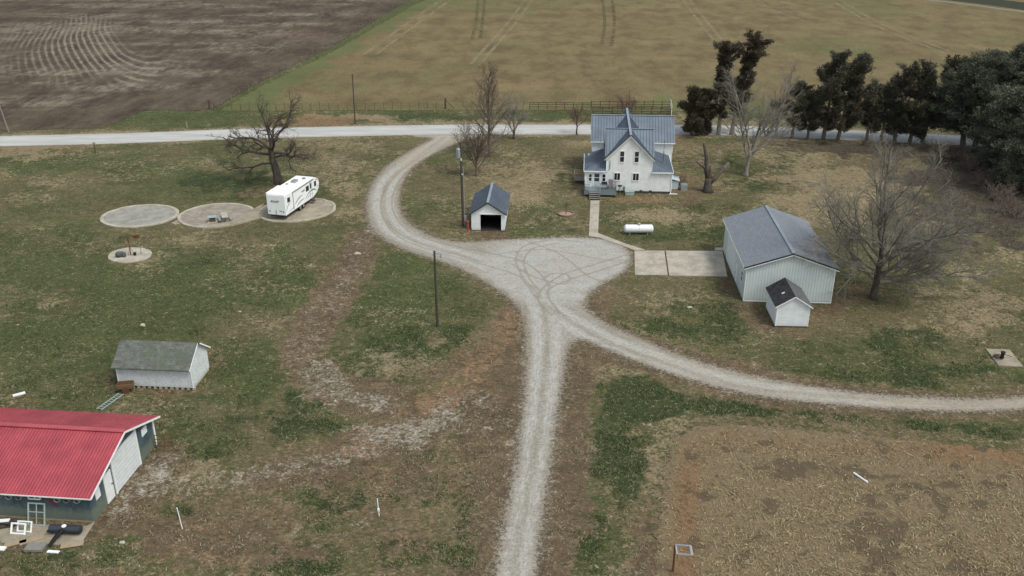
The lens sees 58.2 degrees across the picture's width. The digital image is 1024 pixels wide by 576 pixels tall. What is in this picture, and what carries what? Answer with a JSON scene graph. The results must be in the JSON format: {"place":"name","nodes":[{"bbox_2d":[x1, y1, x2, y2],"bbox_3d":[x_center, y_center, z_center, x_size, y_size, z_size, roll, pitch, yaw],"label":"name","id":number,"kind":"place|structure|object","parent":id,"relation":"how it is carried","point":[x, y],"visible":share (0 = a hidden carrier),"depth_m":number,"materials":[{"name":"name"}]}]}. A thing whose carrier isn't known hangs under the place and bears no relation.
{"place":"outdoors","nodes":[
{"label":"outdoors","id":0,"kind":"place"},
{"bbox_2d":[0,522,94,544],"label":"barn yard slab","id":1,"kind":"structure","parent":0,"point":[6,536],"depth_m":61.34,"materials":[{"name":"brown concrete"}]},
{"bbox_2d":[0,518,19,525],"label":"tarp bundle","id":2,"kind":"object","parent":1,"relation":"on","point":[9,522],"visible":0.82,"depth_m":61.97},
{"bbox_2d":[4,538,26,546],"bbox_3d":[-32.704,16.790,60.611,1.300,0.060,0.450,-11,26,-22],"label":"plank","id":3,"kind":"object","parent":1,"relation":"on","point":[12,543],"visible":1,"depth_m":60.60,"materials":[{"name":"beige wood"}]},
{"bbox_2d":[10,522,26,534],"bbox_3d":[-33.003,16.079,61.494,1.060,0.688,0.435,2,24,5],"label":"window frame","id":4,"kind":"object","parent":1,"relation":"on","point":[11,528],"visible":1,"depth_m":61.47,"materials":[{"name":"paint"}]},
{"bbox_2d":[16,520,32,532],"bbox_3d":[-32.681,15.989,61.685,1.040,0.682,0.400,2,24,5],"label":"window frame","id":5,"kind":"object","parent":1,"relation":"on","point":[31,522],"visible":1,"depth_m":61.66,"materials":[{"name":"paint"}]},
{"bbox_2d":[20,534,44,545],"bbox_3d":[-31.771,16.663,60.898,1.500,0.060,0.500,-13,27,-27],"label":"plank","id":6,"kind":"object","parent":1,"relation":"on","point":[36,538],"visible":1,"depth_m":60.88,"materials":[{"name":"beige wood"}]},
{"bbox_2d":[27,502,44,525],"bbox_3d":[-32.158,15.300,62.208,1.240,1.515,0.603,2,24,5],"label":"window frame","id":7,"kind":"object","parent":1,"relation":"on","point":[36,512],"visible":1,"depth_m":62.19,"materials":[{"name":"white wood"}]},
{"bbox_2d":[46,524,82,545],"bbox_3d":[-29.877,16.296,60.891,2.250,0.694,1.818,1,24,3],"label":"lawn roller","id":8,"kind":"object","parent":1,"relation":"on","point":[58,529],"visible":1,"depth_m":61.22,"materials":[{"name":"metal"}]},
{"bbox_2d":[60,540,83,548],"bbox_3d":[-28.902,16.859,60.468,1.400,0.050,0.500,-6,25,-13],"label":"plank","id":9,"kind":"object","parent":1,"relation":"on","point":[72,544],"visible":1,"depth_m":60.43,"materials":[{"name":"beige wood"}]},
{"bbox_2d":[0,0,410,130],"bbox_3d":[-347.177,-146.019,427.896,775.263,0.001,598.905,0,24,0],"label":"ploughed field","id":10,"kind":"structure","parent":0,"point":[77,64],"depth_m":237.43,"materials":[{"name":"soil"}]},
{"bbox_2d":[212,3,397,108],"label":"wire fence","id":11,"kind":"object","parent":10,"relation":"on","point":[307,54],"visible":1,"depth_m":227.53,"materials":[{"name":"brown wood"}]},
{"bbox_2d":[0,124,986,146],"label":"road","id":12,"kind":"structure","parent":0,"point":[193,135],"depth_m":158.41,"materials":[{"name":"grey asphalt"}]},
{"bbox_2d":[0,0,1023,575],"bbox_3d":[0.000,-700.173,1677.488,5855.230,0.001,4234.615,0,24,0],"label":"ground","id":13,"kind":"structure","parent":0,"point":[346,170],"depth_m":88.97,"materials":[{"name":"green plant"}]},
{"bbox_2d":[23,542,47,551],"bbox_3d":[-31.144,16.937,60.131,1.200,0.180,0.750,1,24,1],"label":"paving slab","id":14,"kind":"object","parent":13,"relation":"on","point":[35,546],"depth_m":60.05,"materials":[{"name":"grey concrete"}]},
{"bbox_2d":[0,407,159,522],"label":"red roof barn","id":15,"kind":"structure","parent":13,"relation":"on","point":[76,466],"depth_m":64.33,"materials":[{"name":"metal"}]},
{"bbox_2d":[102,469,115,503],"bbox_3d":[-28.186,13.905,64.414,0.116,2.250,1.000,2,24,5],"label":"side door","id":16,"kind":"structure","parent":15,"relation":"in","point":[107,478],"depth_m":64.38,"materials":[{"name":"white paint"}]},
{"bbox_2d":[110,429,141,493],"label":"garage door","id":17,"kind":"structure","parent":15,"relation":"in","point":[127,458],"depth_m":66.58,"materials":[{"name":"white paint"}]},
{"bbox_2d":[96,393,123,409],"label":"ladder","id":18,"kind":"object","parent":13,"relation":"on","point":[109,401],"visible":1,"depth_m":76.97,"materials":[{"name":"grey metal"}]},
{"bbox_2d":[108,380,133,393],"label":"wooden cart","id":19,"kind":"object","parent":13,"relation":"on","point":[125,386],"visible":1,"depth_m":78.24,"materials":[{"name":"brown wood"}]},
{"bbox_2d":[108,247,151,262],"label":"round pad","id":20,"kind":"object","parent":13,"relation":"on","point":[144,255],"visible":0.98,"depth_m":106.94,"materials":[{"name":"concrete"}]},
{"bbox_2d":[115,251,125,256],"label":"boulder","id":21,"kind":"object","parent":20,"relation":"on","point":[120,254],"visible":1,"depth_m":106.20,"materials":[{"name":"stone"}]},
{"bbox_2d":[119,235,138,255],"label":"garden windmill","id":22,"kind":"object","parent":20,"relation":"on","point":[134,236],"visible":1,"depth_m":106.25,"materials":[{"name":"metal"}]},
{"bbox_2d":[100,204,178,227],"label":"round pad","id":23,"kind":"object","parent":13,"relation":"on","point":[141,215],"visible":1,"depth_m":119.33,"materials":[{"name":"concrete"}]},
{"bbox_2d":[111,340,210,389],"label":"white shed","id":24,"kind":"structure","parent":13,"relation":"on","point":[165,364],"depth_m":78.79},
{"bbox_2d":[153,434,173,448],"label":"cattle gate","id":25,"kind":"structure","parent":13,"relation":"on","point":[163,438],"depth_m":70.64,"materials":[{"name":"metal"}]},
{"bbox_2d":[177,203,253,228],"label":"round pad","id":26,"kind":"object","parent":13,"relation":"on","point":[197,215],"visible":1,"depth_m":120.41,"materials":[{"name":"concrete"}]},
{"bbox_2d":[207,215,217,223],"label":"fire table","id":27,"kind":"object","parent":26,"relation":"on","point":[212,219],"visible":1,"depth_m":117.21,"materials":[{"name":"metal"}]},
{"bbox_2d":[217,212,231,222],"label":"picnic table","id":28,"kind":"object","parent":26,"relation":"on","point":[224,215],"visible":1,"depth_m":117.39,"materials":[{"name":"concrete"}]},
{"bbox_2d":[206,204,263,229],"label":"pad link","id":29,"kind":"object","parent":13,"relation":"on","point":[253,215],"visible":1,"depth_m":117.69,"materials":[{"name":"brown concrete"}]},
{"bbox_2d":[206,93,320,184],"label":"bare tree","id":30,"kind":"object","parent":13,"relation":"on","point":[271,153],"visible":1,"depth_m":130.93,"materials":[{"name":"brown plant"}]},
{"bbox_2d":[258,197,335,222],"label":"round pad","id":31,"kind":"object","parent":13,"relation":"on","point":[310,210],"visible":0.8,"depth_m":120.77,"materials":[{"name":"concrete"}]},
{"bbox_2d":[266,176,318,216],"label":"travel trailer","id":32,"kind":"object","parent":31,"relation":"on","point":[285,199],"visible":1,"depth_m":119.34,"materials":[{"name":"metal"}]},
{"bbox_2d":[352,74,355,123],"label":"utility pole","id":33,"kind":"object","parent":13,"relation":"on","point":[353,101],"visible":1,"depth_m":163.41,"materials":[{"name":"brown wood"}]},
{"bbox_2d":[433,251,441,326],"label":"yard light","id":34,"kind":"object","parent":13,"relation":"on","point":[436,296],"visible":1,"depth_m":88.50,"materials":[{"name":"brown wood"}]},
{"bbox_2d":[456,142,466,226],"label":"power pole","id":35,"kind":"object","parent":13,"relation":"on","point":[459,155],"visible":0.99,"depth_m":113.87,"materials":[{"name":"brown wood"}]},
{"bbox_2d":[450,119,503,175],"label":"bare tree","id":36,"kind":"object","parent":13,"relation":"on","point":[480,149],"visible":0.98,"depth_m":133.94,"materials":[{"name":"brown plant"}]},
{"bbox_2d":[468,182,509,230],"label":"garage","id":37,"kind":"structure","parent":13,"relation":"on","point":[492,198],"depth_m":115.44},
{"bbox_2d":[460,61,525,156],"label":"bare tree","id":38,"kind":"object","parent":13,"relation":"on","point":[488,102],"visible":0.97,"depth_m":142.11,"materials":[{"name":"brown plant"}]},
{"bbox_2d":[0,199,1023,575],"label":"dry grass","id":39,"kind":"structure","parent":13,"relation":"on","point":[428,429],"depth_m":71.25,"materials":[{"name":"beige plant"}]},
{"bbox_2d":[495,87,531,138],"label":"bare tree","id":40,"kind":"object","parent":13,"relation":"on","point":[512,116],"visible":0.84,"depth_m":154.04,"materials":[{"name":"brown plant"}]},
{"bbox_2d":[558,203,574,216],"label":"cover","id":41,"kind":"object","parent":13,"relation":"on","point":[566,213],"visible":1,"depth_m":120.18,"materials":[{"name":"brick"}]},
{"bbox_2d":[566,105,590,134],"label":"bare tree","id":42,"kind":"object","parent":13,"relation":"on","point":[575,113],"visible":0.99,"depth_m":157.37,"materials":[{"name":"grey plant"}]},
{"bbox_2d":[215,0,1023,117],"bbox_3d":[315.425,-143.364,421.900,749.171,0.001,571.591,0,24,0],"label":"pasture","id":43,"kind":"structure","parent":13,"relation":"on","point":[659,51],"depth_m":238.82,"materials":[{"name":"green plant"}]},
{"bbox_2d":[213,102,444,110],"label":"wire fence","id":44,"kind":"object","parent":43,"relation":"on","point":[392,103],"visible":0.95,"depth_m":174.73,"materials":[{"name":"brown wood"}]},
{"bbox_2d":[365,0,439,53],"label":"tyre track","id":45,"kind":"structure","parent":43,"relation":"on","point":[376,45],"depth_m":263.83,"materials":[{"name":"soil"}]},
{"bbox_2d":[375,3,446,53],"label":"tyre track","id":46,"kind":"structure","parent":43,"relation":"on","point":[391,42],"depth_m":262.97,"materials":[{"name":"soil"}]},
{"bbox_2d":[469,0,525,63],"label":"tyre track","id":47,"kind":"structure","parent":43,"relation":"on","point":[484,48],"depth_m":253.84,"materials":[{"name":"soil"}]},
{"bbox_2d":[478,1,530,65],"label":"tyre track","id":48,"kind":"structure","parent":43,"relation":"on","point":[501,38],"depth_m":255.46,"materials":[{"name":"soil"}]},
{"bbox_2d":[529,102,590,109],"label":"board fence","id":49,"kind":"object","parent":43,"relation":"on","point":[564,104],"visible":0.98,"depth_m":175.01,"materials":[{"name":"brown wood"}]},
{"bbox_2d":[591,100,670,109],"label":"pen fence","id":50,"kind":"object","parent":43,"relation":"on","point":[600,104],"visible":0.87,"depth_m":174.70,"materials":[{"name":"brown wood"}]},
{"bbox_2d":[689,0,721,38],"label":"tyre track","id":51,"kind":"structure","parent":43,"relation":"on","point":[709,24],"depth_m":276.52,"materials":[{"name":"soil"}]},
{"bbox_2d":[836,2,944,52],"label":"tyre track","id":52,"kind":"structure","parent":43,"relation":"on","point":[895,34],"depth_m":270.03,"materials":[{"name":"soil"}]},
{"bbox_2d":[851,7,953,52],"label":"tyre track","id":53,"kind":"structure","parent":43,"relation":"on","point":[897,30],"depth_m":270.94,"materials":[{"name":"soil"}]},
{"bbox_2d":[614,91,637,111],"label":"bare shrub","id":54,"kind":"object","parent":13,"relation":"on","point":[626,104],"visible":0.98,"depth_m":169.12,"materials":[{"name":"brown plant"}]},
{"bbox_2d":[574,108,679,199],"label":"farmhouse","id":55,"kind":"object","parent":13,"relation":"on","point":[630,151],"visible":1,"depth_m":128.17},
{"bbox_2d":[593,172,600,185],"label":"door","id":56,"kind":"structure","parent":55,"relation":"in","point":[596,175],"depth_m":128.09,"materials":[{"name":"paint"}]},
{"bbox_2d":[614,172,620,180],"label":"window","id":57,"kind":"structure","parent":55,"relation":"in","point":[617,176],"depth_m":127.78,"materials":[{"name":"glass"}]},
{"bbox_2d":[619,151,624,162],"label":"window","id":58,"kind":"structure","parent":55,"relation":"in","point":[622,153],"depth_m":126.63,"materials":[{"name":"glass"}]},
{"bbox_2d":[632,173,638,180],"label":"window","id":59,"kind":"structure","parent":55,"relation":"in","point":[635,177],"depth_m":127.62,"materials":[{"name":"glass"}]},
{"bbox_2d":[634,151,639,162],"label":"window","id":60,"kind":"structure","parent":55,"relation":"in","point":[636,153],"depth_m":126.43,"materials":[{"name":"glass"}]},
{"bbox_2d":[625,190,633,194],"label":"utility box","id":61,"kind":"object","parent":13,"relation":"on","point":[629,192],"visible":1,"depth_m":127.62,"materials":[{"name":"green metal"}]},
{"bbox_2d":[593,106,670,114],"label":"pen fence","id":62,"kind":"object","parent":13,"relation":"on","point":[612,108],"visible":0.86,"depth_m":170.46,"materials":[{"name":"brown wood"}]},
{"bbox_2d":[624,223,653,234],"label":"propane tank","id":63,"kind":"object","parent":13,"relation":"on","point":[638,228],"visible":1,"depth_m":113.01,"materials":[{"name":"metal"}]},
{"bbox_2d":[680,183,687,190],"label":"air conditioner","id":64,"kind":"object","parent":13,"relation":"on","point":[683,186],"visible":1,"depth_m":129.44,"materials":[{"name":"metal"}]},
{"bbox_2d":[677,84,709,135],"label":"cedar tree","id":65,"kind":"object","parent":13,"relation":"on","point":[695,103],"visible":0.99,"depth_m":155.00,"materials":[{"name":"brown plant"}]},
{"bbox_2d":[690,87,723,134],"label":"cedar tree","id":66,"kind":"object","parent":13,"relation":"on","point":[709,114],"visible":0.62,"depth_m":155.45,"materials":[{"name":"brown plant"}]},
{"bbox_2d":[696,143,729,193],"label":"sawn tree","id":67,"kind":"object","parent":13,"relation":"on","point":[710,179],"visible":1,"depth_m":127.94,"materials":[{"name":"brown plant"}]},
{"bbox_2d":[709,39,741,134],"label":"cedar tree","id":68,"kind":"object","parent":13,"relation":"on","point":[726,51],"visible":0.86,"depth_m":153.00,"materials":[{"name":"green plant"}]},
{"bbox_2d":[723,27,773,134],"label":"cedar tree","id":69,"kind":"object","parent":13,"relation":"on","point":[751,56],"visible":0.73,"depth_m":152.44,"materials":[{"name":"green plant"}]},
{"bbox_2d":[717,57,806,176],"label":"bare tree","id":70,"kind":"object","parent":13,"relation":"on","point":[750,154],"visible":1,"depth_m":133.34,"materials":[{"name":"grey plant"}]},
{"bbox_2d":[762,94,793,137],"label":"bare tree","id":71,"kind":"object","parent":13,"relation":"on","point":[778,126],"visible":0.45,"depth_m":154.67,"materials":[{"name":"grey plant"}]},
{"bbox_2d":[723,205,839,302],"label":"machine shed","id":72,"kind":"structure","parent":13,"relation":"on","point":[757,244],"depth_m":95.62,"materials":[{"name":"grey metal"}]},
{"bbox_2d":[726,235,735,276],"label":"garage door","id":73,"kind":"structure","parent":72,"relation":"in","point":[731,252],"depth_m":102.72,"materials":[{"name":"paint"}]},
{"bbox_2d":[766,278,812,327],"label":"tiny shed","id":74,"kind":"structure","parent":13,"relation":"on","point":[788,303],"depth_m":89.71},
{"bbox_2d":[769,79,815,138],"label":"cedar tree","id":75,"kind":"object","parent":13,"relation":"on","point":[799,106],"visible":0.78,"depth_m":152.93,"materials":[{"name":"green plant"}]},
{"bbox_2d":[795,89,826,138],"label":"cedar tree","id":76,"kind":"object","parent":13,"relation":"on","point":[814,120],"visible":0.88,"depth_m":152.57,"materials":[{"name":"green plant"}]},
{"bbox_2d":[813,48,855,139],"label":"cedar tree","id":77,"kind":"object","parent":13,"relation":"on","point":[833,75],"visible":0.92,"depth_m":150.35,"materials":[{"name":"green plant"}]},
{"bbox_2d":[826,51,879,140],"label":"cedar tree","id":78,"kind":"object","parent":13,"relation":"on","point":[853,103],"visible":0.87,"depth_m":150.32,"materials":[{"name":"green plant"}]},
{"bbox_2d":[861,135,873,144],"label":"bare shrub","id":79,"kind":"object","parent":13,"relation":"on","point":[864,141],"visible":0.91,"depth_m":151.46,"materials":[{"name":"brown plant"}]},
{"bbox_2d":[858,77,902,138],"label":"cedar tree","id":80,"kind":"object","parent":13,"relation":"on","point":[875,122],"visible":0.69,"depth_m":151.92,"materials":[{"name":"green plant"}]},
{"bbox_2d":[866,78,912,140],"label":"cedar tree","id":81,"kind":"object","parent":13,"relation":"on","point":[892,89],"visible":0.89,"depth_m":150.78,"materials":[{"name":"green plant"}]},
{"bbox_2d":[788,127,1010,307],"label":"bare tree","id":82,"kind":"object","parent":13,"relation":"on","point":[884,220],"visible":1,"depth_m":92.08,"materials":[{"name":"brown plant"}]},
{"bbox_2d":[885,59,926,141],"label":"cedar tree","id":83,"kind":"object","parent":13,"relation":"on","point":[909,78],"visible":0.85,"depth_m":149.19,"materials":[{"name":"green plant"}]},
{"bbox_2d":[906,138,930,150],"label":"bare shrub","id":84,"kind":"object","parent":13,"relation":"on","point":[918,147],"visible":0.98,"depth_m":148.48,"materials":[{"name":"brown plant"}]},
{"bbox_2d":[898,58,945,142],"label":"cedar tree","id":85,"kind":"object","parent":13,"relation":"on","point":[928,75],"visible":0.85,"depth_m":148.68,"materials":[{"name":"green plant"}]},
{"bbox_2d":[926,137,951,155],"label":"bare shrub","id":86,"kind":"object","parent":13,"relation":"on","point":[934,147],"visible":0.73,"depth_m":146.97,"materials":[{"name":"brown plant"}]},
{"bbox_2d":[911,54,970,143],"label":"cedar tree","id":87,"kind":"object","parent":13,"relation":"on","point":[954,62],"visible":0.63,"depth_m":148.65,"materials":[{"name":"green plant"}]},
{"bbox_2d":[940,144,968,161],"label":"bare shrub","id":88,"kind":"object","parent":13,"relation":"on","point":[964,152],"visible":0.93,"depth_m":143.44,"materials":[{"name":"brown plant"}]},
{"bbox_2d":[928,57,1010,147],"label":"pine tree","id":89,"kind":"object","parent":13,"relation":"on","point":[952,126],"visible":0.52,"depth_m":145.50,"materials":[{"name":"green plant"}]},
{"bbox_2d":[956,153,989,172],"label":"bare shrub","id":90,"kind":"object","parent":13,"relation":"on","point":[974,166],"visible":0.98,"depth_m":137.52,"materials":[{"name":"brown plant"}]},
{"bbox_2d":[930,48,1023,146],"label":"pine tree","id":91,"kind":"object","parent":13,"relation":"on","point":[997,58],"visible":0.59,"depth_m":143.57,"materials":[{"name":"green plant"}]},
{"bbox_2d":[930,0,1023,11],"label":"lane","id":92,"kind":"structure","parent":13,"relation":"on","point":[978,5],"depth_m":320.48,"materials":[{"name":"grey asphalt"}]},
{"bbox_2d":[969,168,1004,186],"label":"bare shrub","id":93,"kind":"object","parent":13,"relation":"on","point":[984,179],"visible":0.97,"depth_m":130.83,"materials":[{"name":"brown plant"}]},
{"bbox_2d":[950,0,1023,9],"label":"verge","id":94,"kind":"structure","parent":13,"relation":"on","point":[1010,4],"depth_m":325.72,"materials":[{"name":"plant"}]},
{"bbox_2d":[960,83,1023,173],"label":"pine tree","id":95,"kind":"object","parent":13,"relation":"on","point":[1005,110],"visible":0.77,"depth_m":134.62,"materials":[{"name":"green plant"}]},
{"bbox_2d":[979,181,1018,202],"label":"bare shrub","id":96,"kind":"object","parent":13,"relation":"on","point":[1008,190],"visible":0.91,"depth_m":124.67,"materials":[{"name":"brown plant"}]},
{"bbox_2d":[978,41,1023,131],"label":"pine tree","id":97,"kind":"object","parent":13,"relation":"on","point":[1019,49],"visible":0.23,"depth_m":143.20,"materials":[{"name":"green plant"}]},
{"bbox_2d":[981,190,1023,217],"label":"bare shrub","id":98,"kind":"object","parent":13,"relation":"on","point":[1010,206],"visible":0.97,"depth_m":120.21,"materials":[{"name":"brown plant"}]},
{"bbox_2d":[988,107,1023,191],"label":"pine tree","id":99,"kind":"object","parent":13,"relation":"on","point":[1016,164],"visible":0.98,"depth_m":127.00,"materials":[{"name":"green plant"}]},
{"bbox_2d":[589,200,643,249],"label":"path","id":100,"kind":"structure","parent":0,"point":[594,213],"depth_m":115.67,"materials":[{"name":"concrete"}]},
{"bbox_2d":[634,251,667,275],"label":"driveway slab","id":101,"kind":"structure","parent":0,"point":[647,263],"depth_m":104.76,"materials":[{"name":"concrete"}]},
{"bbox_2d":[361,134,1023,575],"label":"driveway","id":102,"kind":"structure","parent":0,"point":[597,262],"depth_m":87.97,"materials":[{"name":"grey gravel"}]},
{"bbox_2d":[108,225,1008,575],"bbox_3d":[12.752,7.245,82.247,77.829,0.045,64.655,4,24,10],"label":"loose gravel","id":103,"kind":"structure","parent":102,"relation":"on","point":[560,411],"depth_m":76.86,"materials":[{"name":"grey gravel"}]},
{"bbox_2d":[666,251,726,276],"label":"driveway slab","id":104,"kind":"structure","parent":0,"point":[704,263],"depth_m":104.75,"materials":[{"name":"concrete"}]},
{"bbox_2d":[647,423,1023,575],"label":"stubble field","id":105,"kind":"structure","parent":0,"point":[806,468],"depth_m":64.45,"materials":[{"name":"brown plant"}]},
{"bbox_2d":[672,544,692,572],"bbox_3d":[10.634,17.088,57.380,1.095,2.235,0.740,0,24,0],"label":"frame post","id":106,"kind":"object","parent":105,"relation":"on","point":[677,553],"visible":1,"depth_m":57.18,"materials":[{"name":"metal"}]},
{"bbox_2d":[986,348,1022,366],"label":"yard slab","id":107,"kind":"structure","parent":0,"point":[1012,361],"depth_m":83.79,"materials":[{"name":"brown concrete"}]},
{"bbox_2d":[993,351,1011,358],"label":"well pump","id":108,"kind":"object","parent":107,"relation":"on","point":[1003,353],"visible":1,"depth_m":83.76,"materials":[{"name":"black metal"}]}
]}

